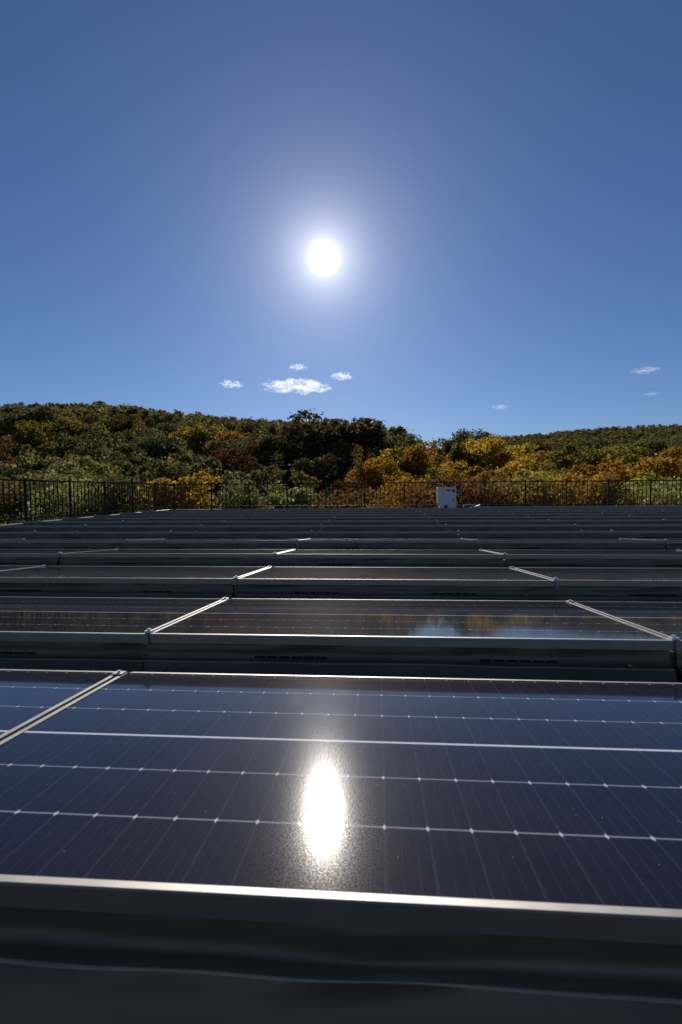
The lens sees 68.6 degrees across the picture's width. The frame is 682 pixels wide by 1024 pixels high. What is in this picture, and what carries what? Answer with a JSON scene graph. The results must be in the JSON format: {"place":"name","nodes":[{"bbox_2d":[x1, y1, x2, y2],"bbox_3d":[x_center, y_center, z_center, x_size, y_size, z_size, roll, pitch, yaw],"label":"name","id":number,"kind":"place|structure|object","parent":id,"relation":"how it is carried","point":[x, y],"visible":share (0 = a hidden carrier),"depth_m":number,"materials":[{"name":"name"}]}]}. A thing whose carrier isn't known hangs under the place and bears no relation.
{"place":"outdoors","nodes":[
{"label":"outdoors","id":0,"kind":"place"},
{"bbox_2d":[5,441,458,512],"bbox_3d":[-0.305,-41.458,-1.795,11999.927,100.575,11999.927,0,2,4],"label":"ground","id":1,"kind":"structure","parent":0,"point":[289,486],"depth_m":105.75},
{"bbox_2d":[0,475,47,523],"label":"shrub","id":2,"kind":"object","parent":1,"relation":"on","point":[12,508],"visible":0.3,"depth_m":30.47,"materials":[{"name":"green plant"}]},
{"bbox_2d":[3,420,57,447],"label":"broadleaf tree","id":3,"kind":"object","parent":1,"relation":"on","point":[26,433],"visible":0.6,"depth_m":118.23,"materials":[{"name":"green plant"}]},
{"bbox_2d":[11,444,53,472],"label":"broadleaf tree","id":4,"kind":"object","parent":1,"relation":"on","point":[44,450],"visible":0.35,"depth_m":58.19,"materials":[{"name":"green plant"}]},
{"bbox_2d":[0,403,67,432],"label":"broadleaf tree","id":5,"kind":"object","parent":1,"relation":"on","point":[26,414],"visible":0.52,"depth_m":137.95,"materials":[{"name":"green plant"}]},
{"bbox_2d":[0,451,82,490],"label":"broadleaf tree","id":6,"kind":"object","parent":1,"relation":"on","point":[8,471],"visible":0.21,"depth_m":47.02,"materials":[{"name":"green plant"}]},
{"bbox_2d":[10,468,83,516],"bbox_3d":[-18.896,0.074,33.132,4.960,6.011,7.026,-2,3,-34],"label":"shrub","id":7,"kind":"object","parent":1,"relation":"on","point":[51,475],"visible":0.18,"depth_m":32.61,"materials":[{"name":"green plant"}]},
{"bbox_2d":[0,475,110,524],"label":"shrub","id":8,"kind":"object","parent":1,"relation":"on","point":[55,502],"visible":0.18,"depth_m":25.50,"materials":[{"name":"green plant"}]},
{"bbox_2d":[16,460,106,502],"bbox_3d":[-22.529,-0.643,40.584,6.692,7.430,6.952,1,3,25],"label":"broadleaf tree","id":9,"kind":"object","parent":1,"relation":"on","point":[71,468],"visible":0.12,"depth_m":39.12,"materials":[{"name":"green plant"}]},
{"bbox_2d":[39,433,113,471],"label":"broadleaf tree","id":10,"kind":"object","parent":1,"relation":"on","point":[100,451],"visible":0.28,"depth_m":60.86,"materials":[{"name":"green plant"}]},
{"bbox_2d":[47,409,109,444],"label":"broadleaf tree","id":11,"kind":"object","parent":1,"relation":"on","point":[72,427],"visible":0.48,"depth_m":105.80,"materials":[{"name":"green plant"}]},
{"bbox_2d":[50,454,124,485],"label":"broadleaf tree","id":12,"kind":"object","parent":1,"relation":"on","point":[84,462],"visible":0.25,"depth_m":50.49,"materials":[{"name":"green plant"}]},
{"bbox_2d":[66,429,135,469],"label":"broadleaf tree","id":13,"kind":"object","parent":1,"relation":"on","point":[107,437],"visible":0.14,"depth_m":73.10,"materials":[{"name":"green plant"}]},
{"bbox_2d":[65,469,166,516],"bbox_3d":[-12.869,0.509,28.550,5.492,5.953,7.780,-1,3,-23],"label":"shrub","id":14,"kind":"object","parent":1,"relation":"on","point":[113,475],"visible":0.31,"depth_m":27.84,"materials":[{"name":"green plant"}]},
{"bbox_2d":[106,413,143,440],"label":"broadleaf tree","id":15,"kind":"object","parent":1,"relation":"on","point":[120,425],"visible":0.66,"depth_m":160.34,"materials":[{"name":"green plant"}]},
{"bbox_2d":[102,447,162,490],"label":"broadleaf tree","id":16,"kind":"object","parent":1,"relation":"on","point":[126,467],"visible":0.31,"depth_m":57.00,"materials":[{"name":"green plant"}]},
{"bbox_2d":[123,422,183,446],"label":"broadleaf tree","id":17,"kind":"object","parent":1,"relation":"on","point":[172,428],"visible":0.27,"depth_m":119.33,"materials":[{"name":"green plant"}]},
{"bbox_2d":[129,429,199,469],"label":"broadleaf tree","id":18,"kind":"object","parent":1,"relation":"on","point":[154,447],"visible":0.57,"depth_m":76.36,"materials":[{"name":"green plant"}]},
{"bbox_2d":[135,459,198,510],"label":"broadleaf tree","id":19,"kind":"object","parent":1,"relation":"on","point":[165,470],"visible":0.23,"depth_m":40.11,"materials":[{"name":"green plant"}]},
{"bbox_2d":[150,412,187,430],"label":"broadleaf tree","id":20,"kind":"object","parent":1,"relation":"on","point":[158,418],"visible":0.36,"depth_m":160.66,"materials":[{"name":"green plant"}]},
{"bbox_2d":[138,468,220,509],"bbox_3d":[-9.228,0.480,28.695,4.534,6.062,5.493,0,3,14],"label":"broadleaf tree","id":21,"kind":"object","parent":1,"relation":"on","point":[184,480],"visible":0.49,"depth_m":27.69,"materials":[{"name":"green plant"}]},
{"bbox_2d":[0,401,375,439],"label":"distant wood","id":22,"kind":"object","parent":1,"relation":"on","point":[111,413],"visible":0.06,"depth_m":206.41,"materials":[{"name":"green plant"}]},
{"bbox_2d":[169,426,207,456],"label":"broadleaf tree","id":23,"kind":"object","parent":1,"relation":"on","point":[194,447],"visible":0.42,"depth_m":107.46,"materials":[{"name":"green plant"}]},
{"bbox_2d":[187,456,224,503],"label":"broadleaf tree","id":24,"kind":"object","parent":1,"relation":"on","point":[210,462],"visible":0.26,"depth_m":41.40,"materials":[{"name":"green plant"}]},
{"bbox_2d":[166,422,248,453],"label":"broadleaf tree","id":25,"kind":"object","parent":1,"relation":"on","point":[209,434],"visible":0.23,"depth_m":109.41,"materials":[{"name":"green plant"}]},
{"bbox_2d":[192,446,262,480],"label":"broadleaf tree","id":26,"kind":"object","parent":1,"relation":"on","point":[235,463],"visible":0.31,"depth_m":58.28,"materials":[{"name":"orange plant"}]},
{"bbox_2d":[200,431,257,456],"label":"broadleaf tree","id":27,"kind":"object","parent":1,"relation":"on","point":[224,436],"visible":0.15,"depth_m":100.09,"materials":[{"name":"green plant"}]},
{"bbox_2d":[201,477,263,508],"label":"shrub","id":28,"kind":"object","parent":1,"relation":"on","point":[236,498],"visible":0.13,"depth_m":29.63,"materials":[{"name":"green plant"}]},
{"bbox_2d":[218,465,277,508],"bbox_3d":[-5.241,0.702,27.340,3.667,6.558,3.846,0,3,13],"label":"broadleaf tree","id":29,"kind":"object","parent":1,"relation":"on","point":[254,500],"visible":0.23,"depth_m":26.97,"materials":[{"name":"green plant"}]},
{"bbox_2d":[210,431,292,479],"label":"broadleaf tree","id":30,"kind":"object","parent":1,"relation":"on","point":[265,451],"visible":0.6,"depth_m":79.29,"materials":[{"name":"green plant"}]},
{"bbox_2d":[217,463,286,497],"bbox_3d":[-6.767,-0.157,38.642,5.250,7.409,6.360,1,3,24],"label":"broadleaf tree","id":31,"kind":"object","parent":1,"relation":"on","point":[256,477],"visible":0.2,"depth_m":37.84,"materials":[{"name":"green plant"}]},
{"bbox_2d":[240,416,270,435],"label":"broadleaf tree","id":32,"kind":"object","parent":1,"relation":"on","point":[250,428],"visible":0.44,"depth_m":137.12,"materials":[{"name":"green plant"}]},
{"bbox_2d":[261,481,319,508],"bbox_3d":[-3.676,0.572,32.983,4.795,5.381,3.958,0,2,1],"label":"broadleaf tree","id":33,"kind":"object","parent":1,"relation":"on","point":[292,503],"visible":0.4,"depth_m":32.48,"materials":[{"name":"green plant"}]},
{"bbox_2d":[288,470,327,508],"bbox_3d":[-3.314,0.170,39.891,4.068,7.012,3.632,1,3,21],"label":"broadleaf tree","id":34,"kind":"object","parent":1,"relation":"on","point":[299,477],"visible":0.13,"depth_m":39.50,"materials":[{"name":"green plant"}]},
{"bbox_2d":[289,452,343,493],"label":"broadleaf tree","id":35,"kind":"object","parent":1,"relation":"on","point":[311,468],"visible":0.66,"depth_m":65.04,"materials":[{"name":"green plant"}]},
{"bbox_2d":[300,439,362,489],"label":"broadleaf tree","id":36,"kind":"object","parent":1,"relation":"on","point":[344,464],"visible":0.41,"depth_m":81.34,"materials":[{"name":"green plant"}]},
{"bbox_2d":[277,409,394,497],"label":"broadleaf tree","id":37,"kind":"object","parent":1,"relation":"on","point":[315,437],"visible":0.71,"depth_m":86.97,"materials":[{"name":"green plant"}]},
{"bbox_2d":[0,509,681,682],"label":"building","id":38,"kind":"structure","parent":1,"relation":"on","point":[679,675],"depth_m":11.00,"materials":[{"name":"metal"}]},
{"bbox_2d":[0,525,83,531],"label":"solar panel","id":39,"kind":"object","parent":38,"relation":"on","point":[46,528],"visible":0.46,"depth_m":8.03,"materials":[{"name":"glass"}]},
{"bbox_2d":[0,549,113,565],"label":"solar panel","id":40,"kind":"object","parent":38,"relation":"on","point":[25,557],"visible":0.66,"depth_m":4.38,"materials":[{"name":"glass"}]},
{"bbox_2d":[0,669,118,741],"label":"solar panel","id":41,"kind":"object","parent":38,"relation":"on","point":[28,697],"visible":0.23,"depth_m":1.50,"materials":[{"name":"glass"}]},
{"bbox_2d":[22,520,121,530],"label":"solar panel","id":42,"kind":"object","parent":38,"relation":"on","point":[72,522],"visible":0.24,"depth_m":9.21,"materials":[{"name":"glass"}]},
{"bbox_2d":[0,538,147,548],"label":"solar panel","id":43,"kind":"object","parent":38,"relation":"on","point":[23,543],"visible":0.64,"depth_m":5.57,"materials":[{"name":"glass"}]},
{"bbox_2d":[0,478,174,520],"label":"metal fence","id":44,"kind":"object","parent":38,"relation":"on","point":[70,514],"visible":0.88,"depth_m":12.59,"materials":[{"name":"black metal"}]},
{"bbox_2d":[33,530,168,538],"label":"solar panel","id":45,"kind":"object","parent":38,"relation":"on","point":[101,534],"visible":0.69,"depth_m":6.75,"materials":[{"name":"glass"}]},
{"bbox_2d":[0,596,224,671],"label":"solar panel","id":46,"kind":"object","parent":38,"relation":"on","point":[78,633],"visible":0.74,"depth_m":1.99,"materials":[{"name":"glass"}]},
{"bbox_2d":[0,565,268,597],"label":"solar panel","id":47,"kind":"object","parent":38,"relation":"on","point":[138,581],"visible":0.67,"depth_m":3.13,"materials":[{"name":"glass"}]},
{"bbox_2d":[83,524,200,537],"bbox_3d":[-3.123,0.311,8.421,1.923,0.274,1.210,0,3,4],"label":"solar panel","id":48,"kind":"object","parent":38,"relation":"on","point":[141,527],"visible":0.42,"depth_m":7.92,"materials":[{"name":"glass"}]},
{"bbox_2d":[121,520,222,524],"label":"solar panel","id":49,"kind":"object","parent":38,"relation":"on","point":[123,522],"visible":0.33,"depth_m":9.08,"materials":[{"name":"glass"}]},
{"bbox_2d":[57,548,292,566],"bbox_3d":[-1.484,0.455,4.789,1.923,0.274,1.210,0,3,4],"label":"solar panel","id":50,"kind":"object","parent":38,"relation":"on","point":[202,557],"visible":0.67,"depth_m":4.30,"materials":[{"name":"glass"}]},
{"bbox_2d":[150,517,240,520],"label":"solar panel","id":51,"kind":"object","parent":38,"relation":"on","point":[195,518],"visible":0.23,"depth_m":10.24,"materials":[{"name":"glass"}]},
{"bbox_2d":[125,538,302,548],"bbox_3d":[-1.399,0.408,5.953,1.922,0.274,1.210,0,2,4],"label":"solar panel","id":52,"kind":"object","parent":38,"relation":"on","point":[163,543],"visible":0.56,"depth_m":5.45,"materials":[{"name":"glass"}]},
{"bbox_2d":[169,530,310,538],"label":"solar panel","id":53,"kind":"object","parent":38,"relation":"on","point":[240,535],"visible":0.64,"depth_m":6.61,"materials":[{"name":"glass"}]},
{"bbox_2d":[200,524,320,530],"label":"solar panel","id":54,"kind":"object","parent":38,"relation":"on","point":[260,527],"visible":0.42,"depth_m":7.78,"materials":[{"name":"glass"}]},
{"bbox_2d":[223,520,328,524],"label":"solar panel","id":55,"kind":"object","parent":38,"relation":"on","point":[322,522],"visible":0.32,"depth_m":8.94,"materials":[{"name":"glass"}]},
{"bbox_2d":[241,516,333,520],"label":"solar panel","id":56,"kind":"object","parent":38,"relation":"on","point":[284,518],"visible":0.37,"depth_m":10.11,"materials":[{"name":"glass"}]},
{"bbox_2d":[0,670,681,1023],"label":"solar panel","id":57,"kind":"object","parent":38,"relation":"on","point":[200,848],"visible":1,"depth_m":0.74,"materials":[{"name":"glass"}]},
{"bbox_2d":[328,520,436,524],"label":"solar panel","id":58,"kind":"object","parent":38,"relation":"on","point":[381,522],"visible":0.34,"depth_m":8.80,"materials":[{"name":"glass"}]},
{"bbox_2d":[320,524,445,530],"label":"solar panel","id":59,"kind":"object","parent":38,"relation":"on","point":[383,528],"visible":0.58,"depth_m":7.63,"materials":[{"name":"glass"}]},
{"bbox_2d":[311,530,457,538],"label":"solar panel","id":60,"kind":"object","parent":38,"relation":"on","point":[381,534],"visible":0.63,"depth_m":6.47,"materials":[{"name":"glass"}]},
{"bbox_2d":[296,538,476,549],"bbox_3d":[0.495,0.397,5.814,1.923,0.274,1.210,0,2,4],"label":"solar panel","id":61,"kind":"object","parent":38,"relation":"on","point":[391,544],"visible":0.63,"depth_m":5.31,"materials":[{"name":"glass"}]},
{"bbox_2d":[273,548,504,567],"bbox_3d":[0.409,0.449,4.650,1.922,0.274,1.210,0,2,4],"label":"solar panel","id":62,"kind":"object","parent":38,"relation":"on","point":[398,558],"visible":0.6,"depth_m":4.16,"materials":[{"name":"glass"}]},
{"bbox_2d":[233,565,556,600],"bbox_3d":[0.325,0.501,3.486,1.923,0.274,1.210,0,3,4],"label":"solar panel","id":63,"kind":"object","parent":38,"relation":"on","point":[419,583],"visible":0.72,"depth_m":3.00,"materials":[{"name":"glass"}]},
{"bbox_2d":[142,597,676,681],"bbox_3d":[0.239,0.552,2.321,1.922,0.274,1.210,0,2,4],"label":"solar panel","id":64,"kind":"object","parent":38,"relation":"on","point":[528,640],"visible":0.82,"depth_m":1.85,"materials":[{"name":"glass"}]},
{"bbox_2d":[174,479,681,510],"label":"metal fence","id":65,"kind":"object","parent":38,"relation":"on","point":[444,482],"visible":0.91,"depth_m":17.79,"materials":[{"name":"black metal"}]},
{"bbox_2d":[436,487,455,507],"bbox_3d":[3.424,-0.371,16.257,0.594,0.865,0.433,0,2,4],"label":"electrical cabinet","id":66,"kind":"object","parent":38,"relation":"on","point":[445,497],"visible":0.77,"depth_m":16.08,"materials":[{"name":"grey metal"}]},
{"bbox_2d":[429,516,527,519],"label":"solar panel","id":67,"kind":"object","parent":38,"relation":"on","point":[484,518],"visible":0.29,"depth_m":9.82,"materials":[{"name":"glass"}]},
{"bbox_2d":[436,520,548,524],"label":"solar panel","id":68,"kind":"object","parent":38,"relation":"on","point":[480,522],"visible":0.33,"depth_m":8.66,"materials":[{"name":"glass"}]},
{"bbox_2d":[445,524,575,533],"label":"solar panel","id":69,"kind":"object","parent":38,"relation":"on","point":[546,527],"visible":0.61,"depth_m":7.49,"materials":[{"name":"glass"}]},
{"bbox_2d":[448,530,612,538],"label":"solar panel","id":70,"kind":"object","parent":38,"relation":"on","point":[531,534],"visible":0.6,"depth_m":6.33,"materials":[{"name":"glass"}]},
{"bbox_2d":[460,538,665,549],"bbox_3d":[2.388,0.391,5.675,1.922,0.274,1.210,0,2,4],"label":"solar panel","id":71,"kind":"object","parent":38,"relation":"on","point":[564,544],"visible":0.63,"depth_m":5.17,"materials":[{"name":"glass"}]},
{"bbox_2d":[527,516,629,519],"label":"solar panel","id":72,"kind":"object","parent":38,"relation":"on","point":[578,517],"visible":0.24,"depth_m":9.68,"materials":[{"name":"glass"}]},
{"bbox_2d":[479,549,681,567],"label":"solar panel","id":73,"kind":"object","parent":38,"relation":"on","point":[598,558],"visible":0.65,"depth_m":4.04,"materials":[{"name":"glass"}]},
{"bbox_2d":[510,566,681,601],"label":"solar panel","id":74,"kind":"object","parent":38,"relation":"on","point":[627,584],"visible":0.73,"depth_m":2.90,"materials":[{"name":"glass"}]},
{"bbox_2d":[548,519,663,523],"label":"solar panel","id":75,"kind":"object","parent":38,"relation":"on","point":[659,521],"visible":0.23,"depth_m":8.52,"materials":[{"name":"glass"}]},
{"bbox_2d":[566,599,681,675],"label":"solar panel","id":76,"kind":"object","parent":38,"relation":"on","point":[664,619],"visible":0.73,"depth_m":2.27,"materials":[{"name":"glass"}]},
{"bbox_2d":[574,523,681,530],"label":"solar panel","id":77,"kind":"object","parent":38,"relation":"on","point":[630,527],"visible":0.6,"depth_m":7.37,"materials":[{"name":"glass"}]},
{"bbox_2d":[580,529,681,538],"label":"solar panel","id":78,"kind":"object","parent":38,"relation":"on","point":[644,534],"visible":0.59,"depth_m":6.24,"materials":[{"name":"glass"}]},
{"bbox_2d":[320,479,382,507],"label":"broadleaf tree","id":79,"kind":"object","parent":1,"relation":"on","point":[347,487],"visible":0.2,"depth_m":43.91,"materials":[{"name":"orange plant"}]},
{"bbox_2d":[310,485,395,508],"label":"shrub","id":80,"kind":"object","parent":1,"relation":"on","point":[352,496],"visible":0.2,"depth_m":26.38,"materials":[{"name":"orange plant"}]},
{"bbox_2d":[339,418,412,460],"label":"broadleaf tree","id":81,"kind":"object","parent":1,"relation":"on","point":[392,443],"visible":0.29,"depth_m":94.46,"materials":[{"name":"green plant"}]},
{"bbox_2d":[344,458,409,504],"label":"broadleaf tree","id":82,"kind":"object","parent":1,"relation":"on","point":[369,472],"visible":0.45,"depth_m":54.58,"materials":[{"name":"orange plant"}]},
{"bbox_2d":[377,448,399,499],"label":"broadleaf tree","id":83,"kind":"object","parent":1,"relation":"on","point":[391,467],"visible":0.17,"depth_m":64.03,"materials":[{"name":"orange plant"}]},
{"bbox_2d":[361,475,436,507],"bbox_3d":[4.319,0.401,33.391,5.016,5.876,7.106,-2,3,-27],"label":"shrub","id":84,"kind":"object","parent":1,"relation":"on","point":[400,486],"visible":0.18,"depth_m":32.88,"materials":[{"name":"orange plant"}]},
{"bbox_2d":[390,440,454,484],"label":"broadleaf tree","id":85,"kind":"object","parent":1,"relation":"on","point":[420,466],"visible":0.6,"depth_m":78.03,"materials":[{"name":"orange plant"}]},
{"bbox_2d":[388,472,518,507],"bbox_3d":[6.114,0.773,28.143,5.999,6.158,8.497,-3,3,-44],"label":"shrub","id":86,"kind":"object","parent":1,"relation":"on","point":[463,496],"visible":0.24,"depth_m":27.28,"materials":[{"name":"red plant"}]},
{"bbox_2d":[439,459,491,484],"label":"broadleaf tree","id":87,"kind":"object","parent":1,"relation":"on","point":[470,471],"visible":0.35,"depth_m":90.87,"materials":[{"name":"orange plant"}]},
{"bbox_2d":[445,439,486,478],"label":"broadleaf tree","id":88,"kind":"object","parent":1,"relation":"on","point":[454,455],"visible":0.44,"depth_m":102.44,"materials":[{"name":"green plant"}]},
{"bbox_2d":[428,427,511,454],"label":"broadleaf tree","id":89,"kind":"object","parent":1,"relation":"on","point":[461,434],"visible":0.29,"depth_m":146.49,"materials":[{"name":"green plant"}]},
{"bbox_2d":[445,433,531,468],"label":"broadleaf tree","id":90,"kind":"object","parent":1,"relation":"on","point":[484,448],"visible":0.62,"depth_m":101.31,"materials":[{"name":"yellow plant"}]},
{"bbox_2d":[460,473,564,505],"bbox_3d":[9.326,0.768,27.953,5.933,5.830,6.287,-2,3,-24],"label":"shrub","id":91,"kind":"object","parent":1,"relation":"on","point":[510,486],"visible":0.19,"depth_m":26.20,"materials":[{"name":"orange plant"}]},
{"bbox_2d":[489,456,548,491],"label":"broadleaf tree","id":92,"kind":"object","parent":1,"relation":"on","point":[512,466],"visible":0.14,"depth_m":58.10,"materials":[{"name":"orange plant"}]},
{"bbox_2d":[506,435,565,461],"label":"broadleaf tree","id":93,"kind":"object","parent":1,"relation":"on","point":[542,447],"visible":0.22,"depth_m":146.32,"materials":[{"name":"orange plant"}]},
{"bbox_2d":[506,467,584,505],"bbox_3d":[11.202,0.331,29.553,8.134,5.992,5.742,-2,3,-37],"label":"shrub","id":94,"kind":"object","parent":1,"relation":"on","point":[546,476],"visible":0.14,"depth_m":28.79,"materials":[{"name":"green plant"}]},
{"bbox_2d":[537,444,599,479],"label":"broadleaf tree","id":95,"kind":"object","parent":1,"relation":"on","point":[568,449],"visible":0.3,"depth_m":77.99,"materials":[{"name":"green plant"}]},
{"bbox_2d":[551,470,632,505],"bbox_3d":[14.960,0.295,30.219,5.206,5.701,4.913,-1,2,-3],"label":"shrub","id":96,"kind":"object","parent":1,"relation":"on","point":[598,477],"visible":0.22,"depth_m":29.39,"materials":[{"name":"green plant"}]},
{"bbox_2d":[503,424,681,454],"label":"distant wood","id":97,"kind":"object","parent":1,"relation":"on","point":[635,434],"visible":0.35,"depth_m":513.98,"materials":[{"name":"green plant"}]},
{"bbox_2d":[567,444,643,470],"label":"broadleaf tree","id":98,"kind":"object","parent":1,"relation":"on","point":[588,457],"visible":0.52,"depth_m":104.98,"materials":[{"name":"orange plant"}]},
{"bbox_2d":[571,470,644,505],"bbox_3d":[16.037,0.304,30.526,4.397,5.714,6.228,2,3,39],"label":"shrub","id":99,"kind":"object","parent":1,"relation":"on","point":[619,486],"visible":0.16,"depth_m":29.22,"materials":[{"name":"green plant"}]},
{"bbox_2d":[563,456,661,500],"bbox_3d":[20.591,-0.289,37.862,6.834,7.896,7.396,-2,3,-30],"label":"broadleaf tree","id":100,"kind":"object","parent":1,"relation":"on","point":[601,465],"visible":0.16,"depth_m":37.87,"materials":[{"name":"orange plant"}]},
{"bbox_2d":[609,475,681,505],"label":"shrub","id":101,"kind":"object","parent":1,"relation":"on","point":[657,496],"visible":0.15,"depth_m":25.85,"materials":[{"name":"green plant"}]},
{"bbox_2d":[614,456,681,483],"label":"broadleaf tree","id":102,"kind":"object","parent":1,"relation":"on","point":[664,468],"visible":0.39,"depth_m":56.53,"materials":[{"name":"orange plant"}]},
{"bbox_2d":[0,0,681,448],"label":"sky","id":103,"kind":"structure","parent":0,"point":[434,219],"materials":[{"name":"blue"}]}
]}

